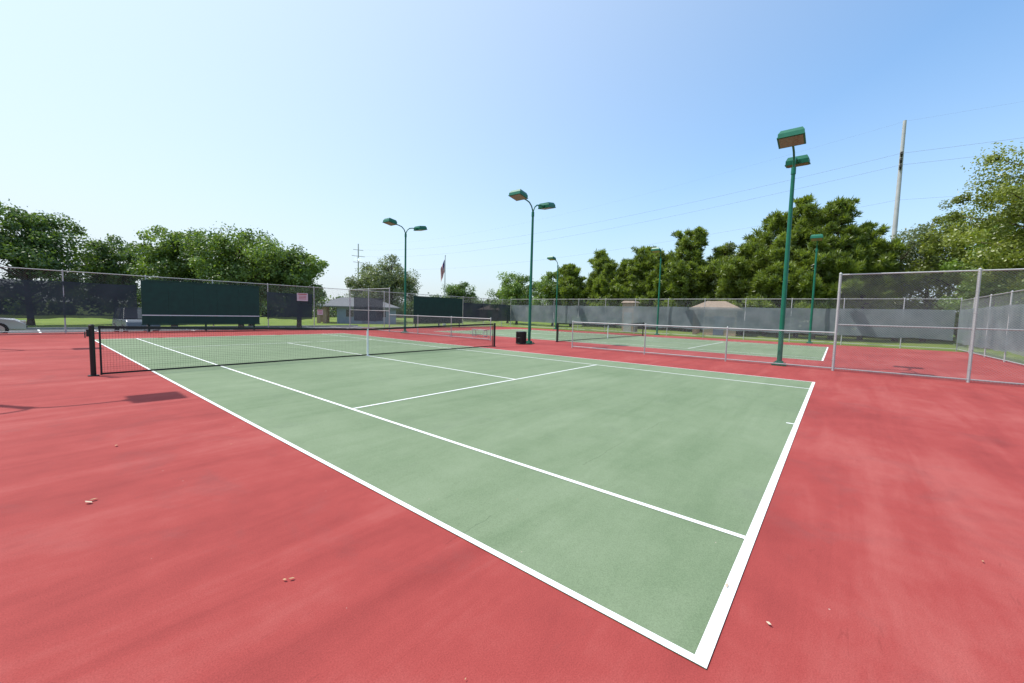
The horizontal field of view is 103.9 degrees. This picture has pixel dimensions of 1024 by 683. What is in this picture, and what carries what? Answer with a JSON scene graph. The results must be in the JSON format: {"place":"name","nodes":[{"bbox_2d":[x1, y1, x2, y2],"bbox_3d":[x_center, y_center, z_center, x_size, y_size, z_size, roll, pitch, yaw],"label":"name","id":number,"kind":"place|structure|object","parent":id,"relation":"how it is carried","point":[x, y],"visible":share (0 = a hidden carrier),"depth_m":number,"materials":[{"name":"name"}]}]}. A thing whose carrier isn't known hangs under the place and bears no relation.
{"place":"outdoors","nodes":[
{"label":"outdoors","id":0,"kind":"place"},
{"bbox_2d":[0,0,1023,303],"label":"sky","id":1,"kind":"structure","parent":0,"point":[312,125],"materials":[{"name":"blue"}]},
{"bbox_2d":[15,306,1023,363],"bbox_3d":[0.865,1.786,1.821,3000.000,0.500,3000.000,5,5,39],"label":"ground","id":2,"kind":"structure","parent":0,"point":[101,322],"depth_m":43.01,"materials":[{"name":"green plant"}]},
{"bbox_2d":[0,231,13,258],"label":"oak tree","id":3,"kind":"object","parent":2,"relation":"on","point":[5,234],"visible":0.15,"depth_m":32.32,"materials":[{"name":"green plant"}]},
{"bbox_2d":[0,318,26,332],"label":"parked car","id":4,"kind":"object","parent":2,"relation":"on","point":[5,328],"visible":0.74,"depth_m":19.43,"materials":[{"name":"grey paint"}]},
{"bbox_2d":[0,199,102,324],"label":"oak tree","id":5,"kind":"object","parent":2,"relation":"on","point":[35,245],"visible":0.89,"depth_m":33.29,"materials":[{"name":"green plant"}]},
{"bbox_2d":[70,233,149,298],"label":"oak tree","id":6,"kind":"object","parent":2,"relation":"on","point":[111,259],"visible":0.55,"depth_m":38.55,"materials":[{"name":"green plant"}]},
{"bbox_2d":[118,225,213,325],"bbox_3d":[-30.999,-5.785,36.359,6.555,9.200,6.890,2,4,12],"label":"oak tree","id":7,"kind":"object","parent":2,"relation":"on","point":[162,259],"visible":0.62,"depth_m":34.64,"materials":[{"name":"green plant"}]},
{"bbox_2d":[0,266,349,332],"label":"back chain link fence","id":8,"kind":"object","parent":2,"relation":"on","point":[34,299],"visible":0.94,"depth_m":20.38,"materials":[{"name":"metal"}]},
{"bbox_2d":[297,293,307,300],"bbox_3d":[-14.916,-3.161,28.507,0.018,0.550,0.750,5,5,39],"label":"fence sign","id":9,"kind":"object","parent":8,"relation":"attached to","point":[302,296],"visible":1,"depth_m":28.50,"materials":[{"name":"pink"}]},
{"bbox_2d":[317,310,322,314],"bbox_3d":[-14.155,-2.163,29.550,0.018,0.380,0.400,5,5,39],"label":"fence sign","id":10,"kind":"object","parent":8,"relation":"attached to","point":[319,312],"visible":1,"depth_m":29.53,"materials":[{"name":"pink"}]},
{"bbox_2d":[8,326,360,332],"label":"parking lot","id":11,"kind":"structure","parent":2,"relation":"on","point":[78,330],"depth_m":29.66,"materials":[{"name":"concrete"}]},
{"bbox_2d":[112,308,160,331],"bbox_3d":[-26.629,-1.491,28.326,4.736,1.765,2.060,5,5,37],"label":"parked car","id":12,"kind":"object","parent":11,"relation":"on","point":[126,323],"visible":0.21,"depth_m":27.00,"materials":[{"name":"grey paint"}]},
{"bbox_2d":[26,325,357,329],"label":"kerb","id":13,"kind":"structure","parent":2,"relation":"on","point":[34,328],"depth_m":36.53,"materials":[{"name":"concrete"}]},
{"bbox_2d":[170,221,292,326],"bbox_3d":[-24.965,-5.847,36.667,9.366,9.598,9.568,1,4,-13],"label":"oak tree","id":14,"kind":"object","parent":2,"relation":"on","point":[229,262],"visible":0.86,"depth_m":34.80,"materials":[{"name":"green plant"}]},
{"bbox_2d":[211,242,280,325],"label":"oak tree","id":15,"kind":"object","parent":2,"relation":"on","point":[261,308],"visible":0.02,"depth_m":40.05,"materials":[{"name":"green plant"}]},
{"bbox_2d":[262,244,329,327],"bbox_3d":[-21.175,-5.271,38.866,6.094,8.337,6.367,5,5,39],"label":"oak tree","id":16,"kind":"object","parent":2,"relation":"on","point":[306,272],"visible":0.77,"depth_m":37.60,"materials":[{"name":"green plant"}]},
{"bbox_2d":[352,244,362,293],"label":"transmission pole","id":17,"kind":"object","parent":2,"relation":"on","point":[358,262],"visible":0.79,"depth_m":197.16,"materials":[{"name":"metal"}]},
{"bbox_2d":[316,297,399,323],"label":"park pavilion","id":18,"kind":"structure","parent":2,"relation":"on","point":[326,319],"depth_m":56.82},
{"bbox_2d":[346,309,385,323],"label":"door and windows","id":19,"kind":"structure","parent":18,"relation":"in","point":[347,311],"depth_m":56.76,"materials":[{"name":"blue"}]},
{"bbox_2d":[344,262,382,297],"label":"willow tree","id":20,"kind":"object","parent":2,"relation":"on","point":[355,283],"visible":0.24,"depth_m":75.46,"materials":[{"name":"green plant"}]},
{"bbox_2d":[350,287,389,331],"bbox_3d":[-10.638,-2.344,29.735,5.343,3.220,0.085,5,5,39],"label":"tall chain link fence","id":21,"kind":"object","parent":2,"relation":"on","point":[368,310],"visible":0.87,"depth_m":29.35,"materials":[{"name":"metal"}]},
{"bbox_2d":[360,254,420,312],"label":"willow tree","id":22,"kind":"object","parent":2,"relation":"on","point":[388,277],"visible":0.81,"depth_m":66.31,"materials":[{"name":"green plant"}]},
{"bbox_2d":[350,290,510,327],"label":"back chain link fence","id":23,"kind":"object","parent":2,"relation":"on","point":[495,312],"visible":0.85,"depth_m":40.87,"materials":[{"name":"metal"}]},
{"bbox_2d":[389,314,490,340],"bbox_3d":[-4.892,-0.943,25.121,9.634,1.390,0.066,5,5,39],"label":"chain link fence","id":24,"kind":"object","parent":2,"relation":"on","point":[417,333],"visible":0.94,"depth_m":24.63,"materials":[{"name":"metal"}]},
{"bbox_2d":[441,255,445,324],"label":"flagpole","id":25,"kind":"object","parent":2,"relation":"on","point":[443,267],"visible":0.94,"depth_m":59.45,"materials":[{"name":"metal"}]},
{"bbox_2d":[441,281,477,305],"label":"elm tree","id":26,"kind":"object","parent":2,"relation":"on","point":[460,291],"visible":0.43,"depth_m":84.49,"materials":[{"name":"green plant"}]},
{"bbox_2d":[485,281,511,322],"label":"elm tree","id":27,"kind":"object","parent":2,"relation":"on","point":[496,296],"visible":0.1,"depth_m":81.64,"materials":[{"name":"green plant"}]},
{"bbox_2d":[0,326,1023,682],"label":"court surround","id":28,"kind":"object","parent":2,"relation":"on","point":[186,540],"visible":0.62,"depth_m":2.62,"materials":[{"name":"red concrete"}]},
{"bbox_2d":[139,279,259,331],"bbox_3d":[-18.503,-2.094,24.176,0.170,2.900,5.820,5,5,39],"label":"practice backboard","id":29,"kind":"object","parent":28,"relation":"on","point":[176,303],"visible":0.95,"depth_m":23.82,"materials":[{"name":"paint"}]},
{"bbox_2d":[382,218,426,332],"bbox_3d":[-7.267,-4.308,27.276,0.720,7.468,3.119,5,5,39],"label":"court light pole","id":30,"kind":"object","parent":28,"relation":"on","point":[390,221],"visible":0.88,"depth_m":27.22,"materials":[{"name":"green metal"}]},
{"bbox_2d":[413,296,462,326],"bbox_3d":[-6.975,-2.801,38.320,0.170,2.900,6.060,5,5,39],"label":"practice backboard","id":31,"kind":"object","parent":28,"relation":"on","point":[425,306],"visible":0.87,"depth_m":38.00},
{"bbox_2d":[95,333,814,668],"bbox_3d":[-4.876,0.479,13.516,23.770,0.004,10.970,5,5,39],"label":"tennis court","id":32,"kind":"object","parent":28,"relation":"on","point":[635,497],"visible":0.88,"depth_m":4.79,"materials":[{"name":"green paint"}]},
{"bbox_2d":[84,323,495,376],"bbox_3d":[-4.867,-0.063,13.469,0.175,1.100,13.037,5,5,39],"label":"tennis net","id":33,"kind":"object","parent":32,"relation":"on","point":[90,332],"visible":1,"depth_m":10.61,"materials":[{"name":"black fabric"}]},
{"bbox_2d":[516,331,526,343],"bbox_3d":[0.468,-0.203,20.378,0.568,0.615,0.568,5,5,39],"label":"trash can","id":34,"kind":"object","parent":28,"relation":"on","point":[521,337],"visible":1,"depth_m":20.17,"materials":[{"name":"black paint"}]},
{"bbox_2d":[508,189,555,343],"bbox_3d":[0.988,-3.610,20.584,0.720,7.468,3.119,5,5,39],"label":"court light pole","id":35,"kind":"object","parent":28,"relation":"on","point":[518,194],"visible":0.94,"depth_m":20.52,"materials":[{"name":"green metal"}]},
{"bbox_2d":[85,445,982,678],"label":"fallen leaves","id":36,"kind":"object","parent":28,"relation":"on","point":[726,584],"visible":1,"depth_m":2.35,"materials":[{"name":"beige plant"}]},
{"bbox_2d":[436,329,827,360],"bbox_3d":[6.582,-0.224,27.574,23.770,0.004,10.970,5,5,39],"label":"tennis court","id":37,"kind":"object","parent":28,"relation":"on","point":[551,335],"visible":0.88,"depth_m":23.94,"materials":[{"name":"green paint"}]},
{"bbox_2d":[556,322,643,341],"bbox_3d":[6.590,-0.766,27.528,0.175,1.100,13.037,5,5,39],"label":"tennis net","id":38,"kind":"object","parent":37,"relation":"on","point":[557,330],"visible":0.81,"depth_m":25.94,"materials":[{"name":"black fabric"}]},
{"bbox_2d":[771,126,810,365],"bbox_3d":[9.436,-2.895,13.734,0.720,7.468,3.119,5,5,39],"label":"court light pole","id":39,"kind":"object","parent":28,"relation":"on","point":[793,137],"visible":0.94,"depth_m":13.65,"materials":[{"name":"green metal"}]},
{"bbox_2d":[495,271,538,323],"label":"elm tree","id":40,"kind":"object","parent":2,"relation":"on","point":[515,291],"visible":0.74,"depth_m":73.21,"materials":[{"name":"green plant"}]},
{"bbox_2d":[53,279,1022,346],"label":"distant tree belt","id":41,"kind":"object","parent":2,"relation":"on","point":[409,311],"visible":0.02,"depth_m":65.63,"materials":[{"name":"green plant"}]},
{"bbox_2d":[532,266,571,325],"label":"elm tree","id":42,"kind":"object","parent":2,"relation":"on","point":[536,294],"visible":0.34,"depth_m":68.72,"materials":[{"name":"green plant"}]},
{"bbox_2d":[547,256,558,328],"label":"court light pole","id":43,"kind":"object","parent":2,"relation":"on","point":[550,258],"visible":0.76,"depth_m":41.86,"materials":[{"name":"green metal"}]},
{"bbox_2d":[541,263,590,326],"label":"pine tree","id":44,"kind":"object","parent":2,"relation":"on","point":[572,283],"visible":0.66,"depth_m":66.11,"materials":[{"name":"green plant"}]},
{"bbox_2d":[573,248,620,326],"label":"pine tree","id":45,"kind":"object","parent":2,"relation":"on","point":[599,260],"visible":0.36,"depth_m":64.25,"materials":[{"name":"green plant"}]},
{"bbox_2d":[586,262,629,326],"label":"pine tree","id":46,"kind":"object","parent":2,"relation":"on","point":[601,285],"visible":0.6,"depth_m":61.50,"materials":[{"name":"green plant"}]},
{"bbox_2d":[616,257,641,304],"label":"pine tree","id":47,"kind":"object","parent":2,"relation":"on","point":[622,271],"visible":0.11,"depth_m":62.25,"materials":[{"name":"green plant"}]},
{"bbox_2d":[608,245,674,328],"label":"pine tree","id":48,"kind":"object","parent":2,"relation":"on","point":[646,259],"visible":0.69,"depth_m":57.54,"materials":[{"name":"green plant"}]},
{"bbox_2d":[651,247,661,334],"bbox_3d":[12.542,-4.260,34.767,0.720,7.468,1.770,5,5,39],"label":"court light pole","id":49,"kind":"object","parent":2,"relation":"on","point":[656,250],"visible":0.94,"depth_m":35.17,"materials":[{"name":"green metal"}]},
{"bbox_2d":[638,255,692,329],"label":"pine tree","id":50,"kind":"object","parent":2,"relation":"on","point":[663,282],"visible":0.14,"depth_m":55.38,"materials":[{"name":"green plant"}]},
{"bbox_2d":[653,226,718,330],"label":"pine tree","id":51,"kind":"object","parent":2,"relation":"on","point":[694,266],"visible":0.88,"depth_m":52.12,"materials":[{"name":"green plant"}]},
{"bbox_2d":[692,329,699,333],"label":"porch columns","id":52,"kind":"structure","parent":2,"relation":"on","point":[697,331],"depth_m":44.45,"materials":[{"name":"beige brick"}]},
{"bbox_2d":[571,321,834,368],"bbox_3d":[6.563,0.026,15.834,9.654,1.390,0.066,5,5,39],"label":"chain link fence","id":53,"kind":"object","parent":2,"relation":"on","point":[758,361],"visible":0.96,"depth_m":14.97,"materials":[{"name":"metal"}]},
{"bbox_2d":[688,242,736,303],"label":"pine tree","id":54,"kind":"object","parent":2,"relation":"on","point":[722,253],"visible":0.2,"depth_m":51.87,"materials":[{"name":"green plant"}]},
{"bbox_2d":[702,329,735,335],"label":"walls","id":55,"kind":"structure","parent":2,"relation":"on","point":[711,332],"depth_m":43.01,"materials":[{"name":"beige brick"}]},
{"bbox_2d":[693,301,739,307],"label":"roof","id":56,"kind":"structure","parent":55,"relation":"on","point":[713,303],"depth_m":44.02,"materials":[{"name":"beige"}]},
{"bbox_2d":[713,329,722,335],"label":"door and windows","id":57,"kind":"structure","parent":55,"relation":"attached to","point":[717,333],"depth_m":43.21,"materials":[{"name":"grey"}]},
{"bbox_2d":[710,241,741,333],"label":"elm tree","id":58,"kind":"object","parent":2,"relation":"on","point":[713,282],"visible":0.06,"depth_m":50.54,"materials":[{"name":"green plant"}]},
{"bbox_2d":[510,298,962,348],"bbox_3d":[13.587,-2.175,35.637,35.575,3.320,0.118,5,5,39],"label":"side chain link fence","id":59,"kind":"object","parent":2,"relation":"on","point":[797,319],"visible":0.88,"depth_m":31.35,"materials":[{"name":"metal"}]},
{"bbox_2d":[708,243,766,334],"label":"pine tree","id":60,"kind":"object","parent":2,"relation":"on","point":[726,288],"visible":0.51,"depth_m":46.34,"materials":[{"name":"green plant"}]},
{"bbox_2d":[735,211,799,335],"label":"pine tree","id":61,"kind":"object","parent":2,"relation":"on","point":[762,243],"visible":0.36,"depth_m":44.94,"materials":[{"name":"green plant"}]},
{"bbox_2d":[742,233,826,336],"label":"pine tree","id":62,"kind":"object","parent":2,"relation":"on","point":[772,281],"visible":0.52,"depth_m":41.97,"materials":[{"name":"green plant"}]},
{"bbox_2d":[771,193,828,337],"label":"pine tree","id":63,"kind":"object","parent":2,"relation":"on","point":[809,211],"visible":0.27,"depth_m":42.53,"materials":[{"name":"green plant"}]},
{"bbox_2d":[806,234,822,343],"bbox_3d":[20.991,-3.545,27.917,0.720,7.468,1.770,5,5,39],"label":"court light pole","id":64,"kind":"object","parent":2,"relation":"on","point":[817,237],"visible":0.92,"depth_m":28.33,"materials":[{"name":"green metal"}]},
{"bbox_2d":[782,234,871,338],"bbox_3d":[30.906,-5.437,39.957,7.542,10.761,8.010,5,5,39],"label":"pine tree","id":65,"kind":"object","parent":2,"relation":"on","point":[828,252],"visible":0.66,"depth_m":39.26,"materials":[{"name":"green plant"}]},
{"bbox_2d":[801,195,900,338],"bbox_3d":[33.795,-7.523,41.402,9.354,14.860,7.630,0,4,-17],"label":"pine tree","id":66,"kind":"object","parent":2,"relation":"on","point":[841,211],"visible":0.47,"depth_m":39.92,"materials":[{"name":"green plant"}]},
{"bbox_2d":[843,220,924,339],"bbox_3d":[36.396,-6.295,41.595,9.185,12.518,7.912,3,4,20],"label":"pine tree","id":67,"kind":"object","parent":2,"relation":"on","point":[888,253],"visible":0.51,"depth_m":39.26,"materials":[{"name":"green plant"}]},
{"bbox_2d":[891,120,906,238],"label":"transmission pole","id":68,"kind":"object","parent":2,"relation":"on","point":[897,202],"visible":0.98,"depth_m":58.21,"materials":[{"name":"white metal"}]},
{"bbox_2d":[367,103,1019,269],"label":"power lines","id":69,"kind":"object","parent":68,"relation":"attached to","point":[740,191],"visible":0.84,"depth_m":72.25,"materials":[{"name":"black metal"}]},
{"bbox_2d":[883,223,961,340],"bbox_3d":[39.605,-5.811,41.027,6.139,11.817,7.168,2,4,2],"label":"elm tree","id":70,"kind":"object","parent":2,"relation":"on","point":[914,235],"visible":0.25,"depth_m":39.83,"materials":[{"name":"green plant"}]},
{"bbox_2d":[831,268,1023,385],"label":"tall chain link fence","id":71,"kind":"object","parent":2,"relation":"on","point":[974,328],"visible":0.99,"depth_m":11.32,"materials":[{"name":"metal"}]},
{"bbox_2d":[899,199,975,341],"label":"elm tree","id":72,"kind":"object","parent":2,"relation":"on","point":[925,231],"visible":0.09,"depth_m":40.71,"materials":[{"name":"green plant"}]},
{"bbox_2d":[897,200,1019,338],"bbox_3d":[42.153,-6.292,37.516,9.256,13.411,7.779,5,5,39],"label":"oak tree","id":73,"kind":"object","parent":2,"relation":"on","point":[937,242],"visible":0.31,"depth_m":37.42,"materials":[{"name":"green plant"}]},
{"bbox_2d":[931,223,1023,348],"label":"oak tree","id":74,"kind":"object","parent":2,"relation":"on","point":[953,265],"visible":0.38,"depth_m":31.21,"materials":[{"name":"green plant"}]},
{"bbox_2d":[939,141,1023,298],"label":"oak tree","id":75,"kind":"object","parent":2,"relation":"on","point":[1011,250],"visible":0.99,"depth_m":26.90,"materials":[{"name":"green plant"}]},
{"bbox_2d":[956,290,1023,364],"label":"back chain link fence","id":76,"kind":"object","parent":2,"relation":"on","point":[994,326],"visible":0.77,"depth_m":18.60,"materials":[{"name":"metal"}]},
{"bbox_2d":[621,303,638,331],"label":"walls","id":77,"kind":"structure","parent":0,"point":[630,304],"depth_m":40.55,"materials":[{"name":"beige brick"}]},
{"bbox_2d":[623,326,630,331],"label":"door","id":78,"kind":"structure","parent":77,"relation":"attached to","point":[625,327],"depth_m":40.57,"materials":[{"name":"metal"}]}
]}

